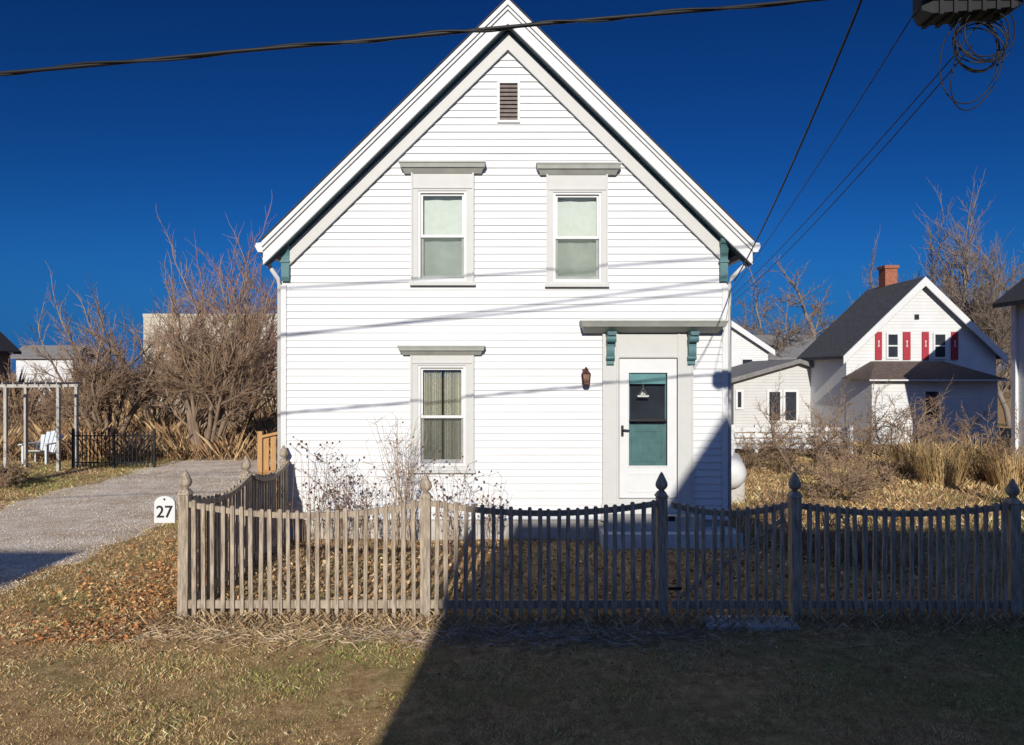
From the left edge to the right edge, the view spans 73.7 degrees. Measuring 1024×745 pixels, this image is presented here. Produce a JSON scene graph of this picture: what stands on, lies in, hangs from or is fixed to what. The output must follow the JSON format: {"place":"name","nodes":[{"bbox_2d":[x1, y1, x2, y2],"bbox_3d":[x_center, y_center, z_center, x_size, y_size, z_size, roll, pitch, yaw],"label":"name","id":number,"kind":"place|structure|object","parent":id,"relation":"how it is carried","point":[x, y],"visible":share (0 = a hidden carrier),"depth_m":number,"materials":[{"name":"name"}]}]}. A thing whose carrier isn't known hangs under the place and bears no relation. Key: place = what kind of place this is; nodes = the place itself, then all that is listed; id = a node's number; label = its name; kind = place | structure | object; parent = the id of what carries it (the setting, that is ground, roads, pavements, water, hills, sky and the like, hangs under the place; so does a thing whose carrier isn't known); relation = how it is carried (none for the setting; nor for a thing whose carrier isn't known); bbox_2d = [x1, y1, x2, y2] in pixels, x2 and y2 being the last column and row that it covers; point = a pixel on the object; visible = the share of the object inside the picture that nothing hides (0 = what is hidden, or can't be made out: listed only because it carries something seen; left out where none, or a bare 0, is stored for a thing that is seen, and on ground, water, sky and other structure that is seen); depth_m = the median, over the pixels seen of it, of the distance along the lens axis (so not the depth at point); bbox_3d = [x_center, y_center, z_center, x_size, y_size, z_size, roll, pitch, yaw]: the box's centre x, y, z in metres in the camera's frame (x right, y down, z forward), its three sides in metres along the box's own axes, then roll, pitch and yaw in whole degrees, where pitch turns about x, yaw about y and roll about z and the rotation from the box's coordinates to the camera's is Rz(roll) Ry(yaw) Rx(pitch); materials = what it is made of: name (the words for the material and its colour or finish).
{"place":"outdoors","nodes":[
{"label":"outdoors","id":0,"kind":"place"},
{"bbox_2d":[10,345,95,405],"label":"neighbour house","id":1,"kind":"structure","parent":0,"point":[24,355],"depth_m":44.00,"materials":[{"name":"grey"}]},
{"bbox_2d":[0,455,204,510],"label":"lawn grass","id":2,"kind":"structure","parent":0,"point":[63,482],"depth_m":16.06,"materials":[{"name":"brown plant"}]},
{"bbox_2d":[0,456,276,593],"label":"driveway","id":3,"kind":"structure","parent":0,"point":[228,467],"depth_m":11.67,"materials":[{"name":"grey gravel"}]},
{"bbox_2d":[0,479,282,629],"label":"lawn grass","id":4,"kind":"structure","parent":0,"point":[92,566],"depth_m":7.95,"materials":[{"name":"brown plant"}]},
{"bbox_2d":[10,345,1010,398],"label":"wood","id":5,"kind":"object","parent":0,"point":[1003,382],"visible":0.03,"depth_m":61.66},
{"bbox_2d":[0,373,1023,744],"bbox_3d":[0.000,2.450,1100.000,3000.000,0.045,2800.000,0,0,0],"label":"ground","id":6,"kind":"structure","parent":0,"point":[712,703],"depth_m":5.51,"materials":[{"name":"brown plant"}]},
{"bbox_2d":[0,332,21,415],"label":"neighbour house","id":7,"kind":"structure","parent":6,"relation":"on","point":[8,347],"depth_m":31.19,"materials":[{"name":"brown"}]},
{"bbox_2d":[0,431,43,488],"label":"bare shrub","id":8,"kind":"object","parent":6,"relation":"on","point":[11,473],"visible":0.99,"depth_m":14.71,"materials":[{"name":"brown plant"}]},
{"bbox_2d":[0,348,64,435],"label":"bare shrub","id":9,"kind":"object","parent":6,"relation":"on","point":[14,416],"visible":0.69,"depth_m":24.87,"materials":[{"name":"brown plant"}]},
{"bbox_2d":[0,382,82,471],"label":"garden arbor","id":10,"kind":"object","parent":6,"relation":"on","point":[26,385],"visible":0.89,"depth_m":16.91,"materials":[{"name":"white wood"}]},
{"bbox_2d":[18,431,64,464],"bbox_3d":[-12.676,2.040,18.466,0.780,0.860,0.853,0,0,0],"label":"garden chair","id":11,"kind":"object","parent":6,"relation":"on","point":[46,448],"visible":0.77,"depth_m":18.61,"materials":[{"name":"white paint"}]},
{"bbox_2d":[0,359,116,431],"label":"bare shrub","id":12,"kind":"object","parent":6,"relation":"on","point":[50,411],"visible":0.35,"depth_m":25.69,"materials":[{"name":"brown plant"}]},
{"bbox_2d":[0,539,214,644],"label":"leaf litter","id":13,"kind":"object","parent":6,"relation":"on","point":[119,619],"visible":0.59,"depth_m":7.01,"materials":[{"name":"brown plant"}]},
{"bbox_2d":[14,259,205,440],"bbox_3d":[-13.169,-0.576,22.125,6.148,6.351,5.648,0,0,0],"label":"bare tree","id":14,"kind":"object","parent":6,"relation":"on","point":[104,390],"visible":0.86,"depth_m":22.06,"materials":[{"name":"brown plant"}]},
{"bbox_2d":[72,429,155,468],"bbox_3d":[-10.151,1.965,17.398,2.119,1.070,0.055,0,0,0],"label":"iron fence","id":15,"kind":"object","parent":6,"relation":"on","point":[153,448],"visible":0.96,"depth_m":17.37,"materials":[{"name":"black metal"}]},
{"bbox_2d":[62,301,197,421],"bbox_3d":[-14.072,-0.173,26.573,4.251,5.509,5.845,0,0,29],"label":"bare shrub","id":16,"kind":"object","parent":6,"relation":"on","point":[146,412],"visible":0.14,"depth_m":26.38,"materials":[{"name":"brown plant"}]},
{"bbox_2d":[0,410,276,461],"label":"dry brush","id":17,"kind":"object","parent":6,"relation":"on","point":[173,439],"visible":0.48,"depth_m":19.71,"materials":[{"name":"brown plant"}]},
{"bbox_2d":[0,365,276,426],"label":"dry brush","id":18,"kind":"object","parent":6,"relation":"on","point":[125,411],"visible":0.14,"depth_m":31.12,"materials":[{"name":"brown plant"}]},
{"bbox_2d":[108,201,281,430],"bbox_3d":[-10.043,-1.948,24.691,5.969,9.081,5.585,0,0,0],"label":"bare tree","id":19,"kind":"object","parent":6,"relation":"on","point":[270,368],"visible":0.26,"depth_m":24.24,"materials":[{"name":"brown plant"}]},
{"bbox_2d":[121,211,278,457],"bbox_3d":[-7.907,-1.163,19.371,6.347,7.513,5.440,0,0,20],"label":"bare shrub","id":20,"kind":"object","parent":6,"relation":"on","point":[219,375],"visible":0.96,"depth_m":18.89,"materials":[{"name":"brown plant"}]},
{"bbox_2d":[143,314,276,417],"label":"neighbour house","id":21,"kind":"structure","parent":6,"relation":"on","point":[147,317],"depth_m":34.00,"materials":[{"name":"beige"}]},
{"bbox_2d":[257,431,276,506],"bbox_3d":[-4.095,1.655,13.473,1.400,1.650,2.345,0,0,0],"label":"wooden stair","id":22,"kind":"object","parent":6,"relation":"on","point":[263,468],"visible":0.18,"depth_m":12.88,"materials":[{"name":"orange wood"}]},
{"bbox_2d":[17,609,541,657],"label":"dead stalks","id":23,"kind":"object","parent":6,"relation":"on","point":[249,631],"visible":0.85,"depth_m":6.34,"materials":[{"name":"brown plant"}]},
{"bbox_2d":[286,436,347,555],"bbox_3d":[-2.596,1.654,9.207,0.712,1.595,0.883,0,0,-33],"label":"dried perennial","id":24,"kind":"object","parent":6,"relation":"on","point":[310,508],"visible":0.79,"depth_m":9.21,"materials":[{"name":"brown plant"}]},
{"bbox_2d":[310,442,364,552],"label":"dried perennial","id":25,"kind":"object","parent":6,"relation":"on","point":[339,509],"visible":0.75,"depth_m":9.38,"materials":[{"name":"brown plant"}]},
{"bbox_2d":[340,462,398,556],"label":"dried perennial","id":26,"kind":"object","parent":6,"relation":"on","point":[369,522],"visible":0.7,"depth_m":9.12,"materials":[{"name":"brown plant"}]},
{"bbox_2d":[362,412,427,552],"bbox_3d":[-1.576,1.489,9.278,0.935,1.922,0.978,0,0,0],"label":"dried perennial","id":27,"kind":"object","parent":6,"relation":"on","point":[397,516],"visible":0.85,"depth_m":9.27,"materials":[{"name":"brown plant"}]},
{"bbox_2d":[177,445,668,620],"bbox_3d":[-0.902,1.734,8.325,4.908,1.532,3.168,0,0,0],"label":"picket fence","id":28,"kind":"object","parent":6,"relation":"on","point":[252,527],"visible":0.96,"depth_m":6.75,"materials":[{"name":"brown wood"}]},
{"bbox_2d":[154,496,176,522],"bbox_3d":[-3.410,1.344,6.718,0.204,0.262,0.054,0,0,0],"label":"house number sign","id":29,"kind":"object","parent":28,"relation":"attached to","point":[165,510],"visible":1,"depth_m":6.70,"materials":[{"name":"white paint"}]},
{"bbox_2d":[668,502,787,617],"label":"picket gate","id":30,"kind":"structure","parent":28,"relation":"attached to","point":[713,603],"depth_m":6.75,"materials":[{"name":"grey wood"}]},
{"bbox_2d":[421,450,477,554],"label":"dried perennial","id":31,"kind":"object","parent":6,"relation":"on","point":[449,522],"visible":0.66,"depth_m":9.16,"materials":[{"name":"brown plant"}]},
{"bbox_2d":[463,470,508,552],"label":"dried perennial","id":32,"kind":"object","parent":6,"relation":"on","point":[488,516],"visible":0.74,"depth_m":9.29,"materials":[{"name":"brown plant"}]},
{"bbox_2d":[255,0,760,549],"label":"house","id":33,"kind":"structure","parent":6,"relation":"on","point":[509,256],"depth_m":9.98,"materials":[{"name":"white wood"}]},
{"bbox_2d":[397,345,484,472],"bbox_3d":[-1.023,0.536,10.069,1.266,1.855,0.502,0,0,0],"label":"window","id":34,"kind":"structure","parent":33,"relation":"in","point":[441,376],"depth_m":9.96,"materials":[{"name":"grey paint"}]},
{"bbox_2d":[398,161,485,284],"bbox_3d":[-1.007,-2.158,9.962,1.255,1.780,0.288,0,0,0],"label":"window","id":35,"kind":"structure","parent":33,"relation":"in","point":[442,192],"depth_m":9.96,"materials":[{"name":"grey paint"}]},
{"bbox_2d":[536,162,621,286],"bbox_3d":[0.964,-2.137,9.962,1.233,1.780,0.288,0,0,0],"label":"window","id":36,"kind":"structure","parent":33,"relation":"in","point":[576,192],"depth_m":9.96,"materials":[{"name":"grey paint"}]},
{"bbox_2d":[619,359,676,497],"bbox_3d":[1.982,0.814,9.982,0.836,2.025,0.217,0,0,0],"label":"door","id":37,"kind":"structure","parent":33,"relation":"in","point":[647,425],"depth_m":9.95,"materials":[{"name":"white paint"}]},
{"bbox_2d":[637,392,648,396],"bbox_3d":[1.907,0.221,9.933,0.180,0.268,0.027,0,0,0],"label":"hanging ornament","id":38,"kind":"object","parent":37,"relation":"hanging from","point":[642,394],"visible":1,"depth_m":9.92,"materials":[{"name":"grey paint"}]},
{"bbox_2d":[734,0,862,281],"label":"service wire","id":39,"kind":"object","parent":33,"relation":"attached to","point":[837,57],"visible":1,"depth_m":5.48,"materials":[{"name":"black rubber"}]},
{"bbox_2d":[731,10,915,290],"bbox_3d":[2.827,-1.697,7.050,0.008,1.011,5.849,0,0,7],"label":"service wire","id":40,"kind":"object","parent":33,"relation":"attached to","point":[838,133],"visible":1,"depth_m":5.35,"materials":[{"name":"black rubber"}]},
{"bbox_2d":[732,45,972,302],"bbox_3d":[3.001,-1.501,7.050,0.008,0.984,5.815,0,0,4],"label":"service wire","id":41,"kind":"object","parent":33,"relation":"attached to","point":[865,167],"visible":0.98,"depth_m":5.47,"materials":[{"name":"black rubber"}]},
{"bbox_2d":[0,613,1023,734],"bbox_3d":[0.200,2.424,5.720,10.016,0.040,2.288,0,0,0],"label":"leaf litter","id":42,"kind":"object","parent":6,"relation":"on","point":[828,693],"visible":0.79,"depth_m":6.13,"materials":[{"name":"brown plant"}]},
{"bbox_2d":[211,609,873,655],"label":"dead stalks","id":43,"kind":"object","parent":6,"relation":"on","point":[513,632],"visible":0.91,"depth_m":6.30,"materials":[{"name":"beige plant"}]},
{"bbox_2d":[136,607,1023,647],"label":"dead stalks","id":44,"kind":"object","parent":6,"relation":"on","point":[575,619],"visible":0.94,"depth_m":6.58,"materials":[{"name":"beige plant"}]},
{"bbox_2d":[208,536,1000,614],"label":"leaf litter","id":45,"kind":"object","parent":6,"relation":"on","point":[487,576],"visible":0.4,"depth_m":8.15,"materials":[{"name":"brown plant"}]},
{"bbox_2d":[731,448,746,502],"bbox_3d":[4.258,1.970,13.400,0.600,1.020,1.662,0,0,16],"label":"gas tank","id":46,"kind":"object","parent":6,"relation":"on","point":[738,473],"visible":0.36,"depth_m":12.69,"materials":[{"name":"white metal"}]},
{"bbox_2d":[701,615,799,630],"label":"stone slab","id":47,"kind":"structure","parent":6,"relation":"on","point":[769,626],"depth_m":6.54,"materials":[{"name":"grey stone"}]},
{"bbox_2d":[731,320,774,366],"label":"neighbour house","id":48,"kind":"structure","parent":6,"relation":"on","point":[746,346],"depth_m":36.00,"materials":[{"name":"grey wood"}]},
{"bbox_2d":[741,358,753,363],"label":"window","id":49,"kind":"structure","parent":48,"relation":"in","point":[743,360],"depth_m":35.95,"materials":[{"name":"white paint"}]},
{"bbox_2d":[738,430,779,471],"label":"bare shrub","id":50,"kind":"object","parent":6,"relation":"on","point":[749,457],"visible":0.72,"depth_m":16.84,"materials":[{"name":"brown plant"}]},
{"bbox_2d":[731,408,805,463],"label":"bare shrub","id":51,"kind":"object","parent":6,"relation":"on","point":[780,443],"visible":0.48,"depth_m":18.40,"materials":[{"name":"brown plant"}]},
{"bbox_2d":[738,480,802,519],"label":"bare shrub","id":52,"kind":"object","parent":6,"relation":"on","point":[773,500],"visible":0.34,"depth_m":11.52,"materials":[{"name":"brown plant"}]},
{"bbox_2d":[731,359,813,426],"bbox_3d":[10.755,0.963,30.450,3.810,3.035,5.500,0,0,0],"label":"neighbour annex","id":53,"kind":"object","parent":6,"relation":"on","point":[758,380],"visible":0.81,"depth_m":28.00,"materials":[{"name":"grey wood"}]},
{"bbox_2d":[735,390,743,409],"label":"window","id":54,"kind":"structure","parent":53,"relation":"in","point":[739,394],"depth_m":27.94,"materials":[{"name":"white paint"}]},
{"bbox_2d":[767,390,781,422],"bbox_3d":[10.755,1.380,27.975,0.630,1.350,0.070,0,0,0],"label":"window","id":55,"kind":"structure","parent":53,"relation":"in","point":[769,392],"depth_m":27.97,"materials":[{"name":"white paint"}]},
{"bbox_2d":[783,390,798,422],"bbox_3d":[11.415,1.380,27.975,0.630,1.350,0.070,0,0,0],"label":"window","id":56,"kind":"structure","parent":53,"relation":"in","point":[792,404],"depth_m":27.97,"materials":[{"name":"white paint"}]},
{"bbox_2d":[754,335,815,359],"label":"neighbour house","id":57,"kind":"structure","parent":6,"relation":"on","point":[797,349],"depth_m":41.43,"materials":[{"name":"grey"}]},
{"bbox_2d":[731,257,848,357],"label":"bare tree","id":58,"kind":"object","parent":6,"relation":"on","point":[794,332],"visible":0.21,"depth_m":44.90,"materials":[{"name":"brown plant"}]},
{"bbox_2d":[731,425,852,455],"bbox_3d":[8.207,2.015,20.025,3.571,0.970,0.110,0,0,0],"label":"board fence","id":59,"kind":"object","parent":6,"relation":"on","point":[734,429],"visible":0.41,"depth_m":19.97,"materials":[{"name":"white paint"}]},
{"bbox_2d":[741,366,893,478],"bbox_3d":[6.865,1.186,15.915,2.791,2.778,3.711,0,0,0],"label":"bare shrub","id":60,"kind":"object","parent":6,"relation":"on","point":[810,439],"visible":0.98,"depth_m":15.82,"materials":[{"name":"brown plant"}]},
{"bbox_2d":[754,479,900,566],"bbox_3d":[4.048,2.023,9.058,1.155,1.180,2.111,0,0,-25],"label":"bare shrub","id":61,"kind":"object","parent":6,"relation":"on","point":[832,537],"visible":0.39,"depth_m":8.76,"materials":[{"name":"brown plant"}]},
{"bbox_2d":[805,444,885,506],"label":"bare shrub","id":62,"kind":"object","parent":6,"relation":"on","point":[842,488],"visible":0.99,"depth_m":12.76,"materials":[{"name":"brown plant"}]},
{"bbox_2d":[797,382,907,464],"bbox_3d":[8.928,1.347,18.235,3.122,2.435,2.586,0,0,0],"label":"bare shrub","id":63,"kind":"object","parent":6,"relation":"on","point":[871,434],"visible":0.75,"depth_m":17.84,"materials":[{"name":"brown plant"}]},
{"bbox_2d":[832,437,906,491],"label":"bare shrub","id":64,"kind":"object","parent":6,"relation":"on","point":[883,476],"visible":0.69,"depth_m":14.59,"materials":[{"name":"brown plant"}]},
{"bbox_2d":[735,437,1023,505],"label":"dry brush","id":65,"kind":"object","parent":6,"relation":"on","point":[956,493],"visible":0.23,"depth_m":14.69,"materials":[{"name":"beige plant"}]},
{"bbox_2d":[830,517,935,579],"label":"bare shrub","id":66,"kind":"object","parent":6,"relation":"on","point":[879,554],"visible":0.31,"depth_m":8.43,"materials":[{"name":"brown plant"}]},
{"bbox_2d":[846,368,960,456],"bbox_3d":[10.832,1.202,19.117,2.765,2.732,4.092,0,0,31],"label":"bare shrub","id":67,"kind":"object","parent":6,"relation":"on","point":[900,426],"visible":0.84,"depth_m":19.09,"materials":[{"name":"brown plant"}]},
{"bbox_2d":[786,472,1023,620],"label":"picket fence","id":68,"kind":"object","parent":6,"relation":"on","point":[1010,507],"visible":0.93,"depth_m":6.75,"materials":[{"name":"grey wood"}]},
{"bbox_2d":[848,177,970,310],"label":"bare tree","id":69,"kind":"object","parent":6,"relation":"on","point":[871,272],"visible":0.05,"depth_m":42.96,"materials":[{"name":"brown plant"}]},
{"bbox_2d":[866,431,955,475],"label":"ornamental grass","id":70,"kind":"object","parent":6,"relation":"on","point":[907,466],"depth_m":16.38,"materials":[{"name":"beige plant"}]},
{"bbox_2d":[896,438,983,487],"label":"ornamental grass","id":71,"kind":"object","parent":6,"relation":"on","point":[941,471],"depth_m":14.68,"materials":[{"name":"beige plant"}]},
{"bbox_2d":[890,393,1010,450],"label":"bare shrub","id":72,"kind":"object","parent":6,"relation":"on","point":[962,426],"visible":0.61,"depth_m":19.93,"materials":[{"name":"brown plant"}]},
{"bbox_2d":[913,167,1023,386],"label":"bare tree","id":73,"kind":"object","parent":6,"relation":"on","point":[957,282],"visible":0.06,"depth_m":40.61,"materials":[{"name":"brown plant"}]},
{"bbox_2d":[925,429,1014,480],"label":"ornamental grass","id":74,"kind":"object","parent":6,"relation":"on","point":[976,467],"depth_m":15.60,"materials":[{"name":"beige plant"}]},
{"bbox_2d":[917,168,1023,426],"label":"bare tree","id":75,"kind":"object","parent":6,"relation":"on","point":[998,318],"visible":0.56,"depth_m":31.05,"materials":[{"name":"brown plant"}]},
{"bbox_2d":[946,398,1023,479],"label":"bare shrub","id":76,"kind":"object","parent":6,"relation":"on","point":[1001,453],"visible":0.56,"depth_m":14.85,"materials":[{"name":"brown plant"}]},
{"bbox_2d":[970,441,1023,491],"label":"ornamental grass","id":77,"kind":"object","parent":6,"relation":"on","point":[1002,476],"depth_m":14.27,"materials":[{"name":"beige plant"}]},
{"bbox_2d":[992,278,1023,460],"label":"neighbour house","id":78,"kind":"structure","parent":6,"relation":"on","point":[1013,297],"depth_m":17.90,"materials":[{"name":"white wood"}]},
{"bbox_3d":[8.500,-1.600,4.400,1.800,8.300,0.300,0,0,0],"label":"utility pole","id":79,"kind":"object","parent":6,"relation":"on","visible":0},
{"bbox_2d":[0,0,824,75],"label":"utility cable","id":80,"kind":"object","parent":79,"relation":"attached to","point":[89,64],"visible":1,"depth_m":4.14,"materials":[{"name":"black rubber"}]},
{"bbox_2d":[913,0,1023,28],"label":"splice case","id":81,"kind":"object","parent":80,"relation":"hanging from","point":[938,13],"visible":0.94,"depth_m":4.09,"materials":[{"name":"black plastic"}]},
{"bbox_2d":[939,12,1015,110],"bbox_3d":[2.848,-1.926,4.160,0.406,0.604,0.188,0,0,0],"label":"cable coil","id":82,"kind":"object","parent":81,"relation":"hanging from","point":[991,31],"visible":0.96,"depth_m":4.15,"materials":[{"name":"black rubber"}]},
{"bbox_2d":[733,51,958,295],"bbox_3d":[2.966,-1.537,7.050,0.008,0.841,5.823,0,0,5],"label":"service wire","id":83,"kind":"object","parent":82,"relation":"attached to","point":[858,163],"visible":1,"depth_m":5.46,"materials":[{"name":"black rubber"}]},
{"bbox_2d":[0,0,1023,372],"label":"sky","id":84,"kind":"structure","parent":0,"point":[89,157],"materials":[{"name":"blue"}]},
{"bbox_2d":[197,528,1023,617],"bbox_3d":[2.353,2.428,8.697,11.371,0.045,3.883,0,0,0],"label":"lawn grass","id":85,"kind":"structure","parent":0,"point":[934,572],"depth_m":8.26,"materials":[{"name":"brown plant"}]},
{"bbox_2d":[725,440,1023,545],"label":"lawn grass","id":86,"kind":"structure","parent":0,"point":[915,482],"depth_m":13.53,"materials":[{"name":"beige plant"}]},
{"bbox_2d":[797,265,1009,444],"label":"neighbour house","id":87,"kind":"structure","parent":0,"point":[927,336],"depth_m":24.95,"materials":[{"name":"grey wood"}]},
{"bbox_2d":[886,333,899,358],"bbox_3d":[13.929,-0.978,24.985,0.482,0.964,0.070,0,0,0],"label":"window","id":88,"kind":"structure","parent":87,"relation":"in","point":[892,339],"depth_m":24.97,"materials":[{"name":"white paint"}]},
{"bbox_2d":[923,390,940,419],"bbox_3d":[14.256,1.106,23.185,0.572,1.044,0.050,0,0,0],"label":"porch window","id":89,"kind":"structure","parent":87,"relation":"in","point":[933,393],"depth_m":23.18,"materials":[{"name":"white paint"}]},
{"bbox_2d":[933,333,946,358],"bbox_3d":[15.656,-0.978,24.985,0.509,0.964,0.070,0,0,0],"label":"window","id":90,"kind":"structure","parent":87,"relation":"in","point":[939,339],"depth_m":24.97,"materials":[{"name":"white paint"}]}
]}

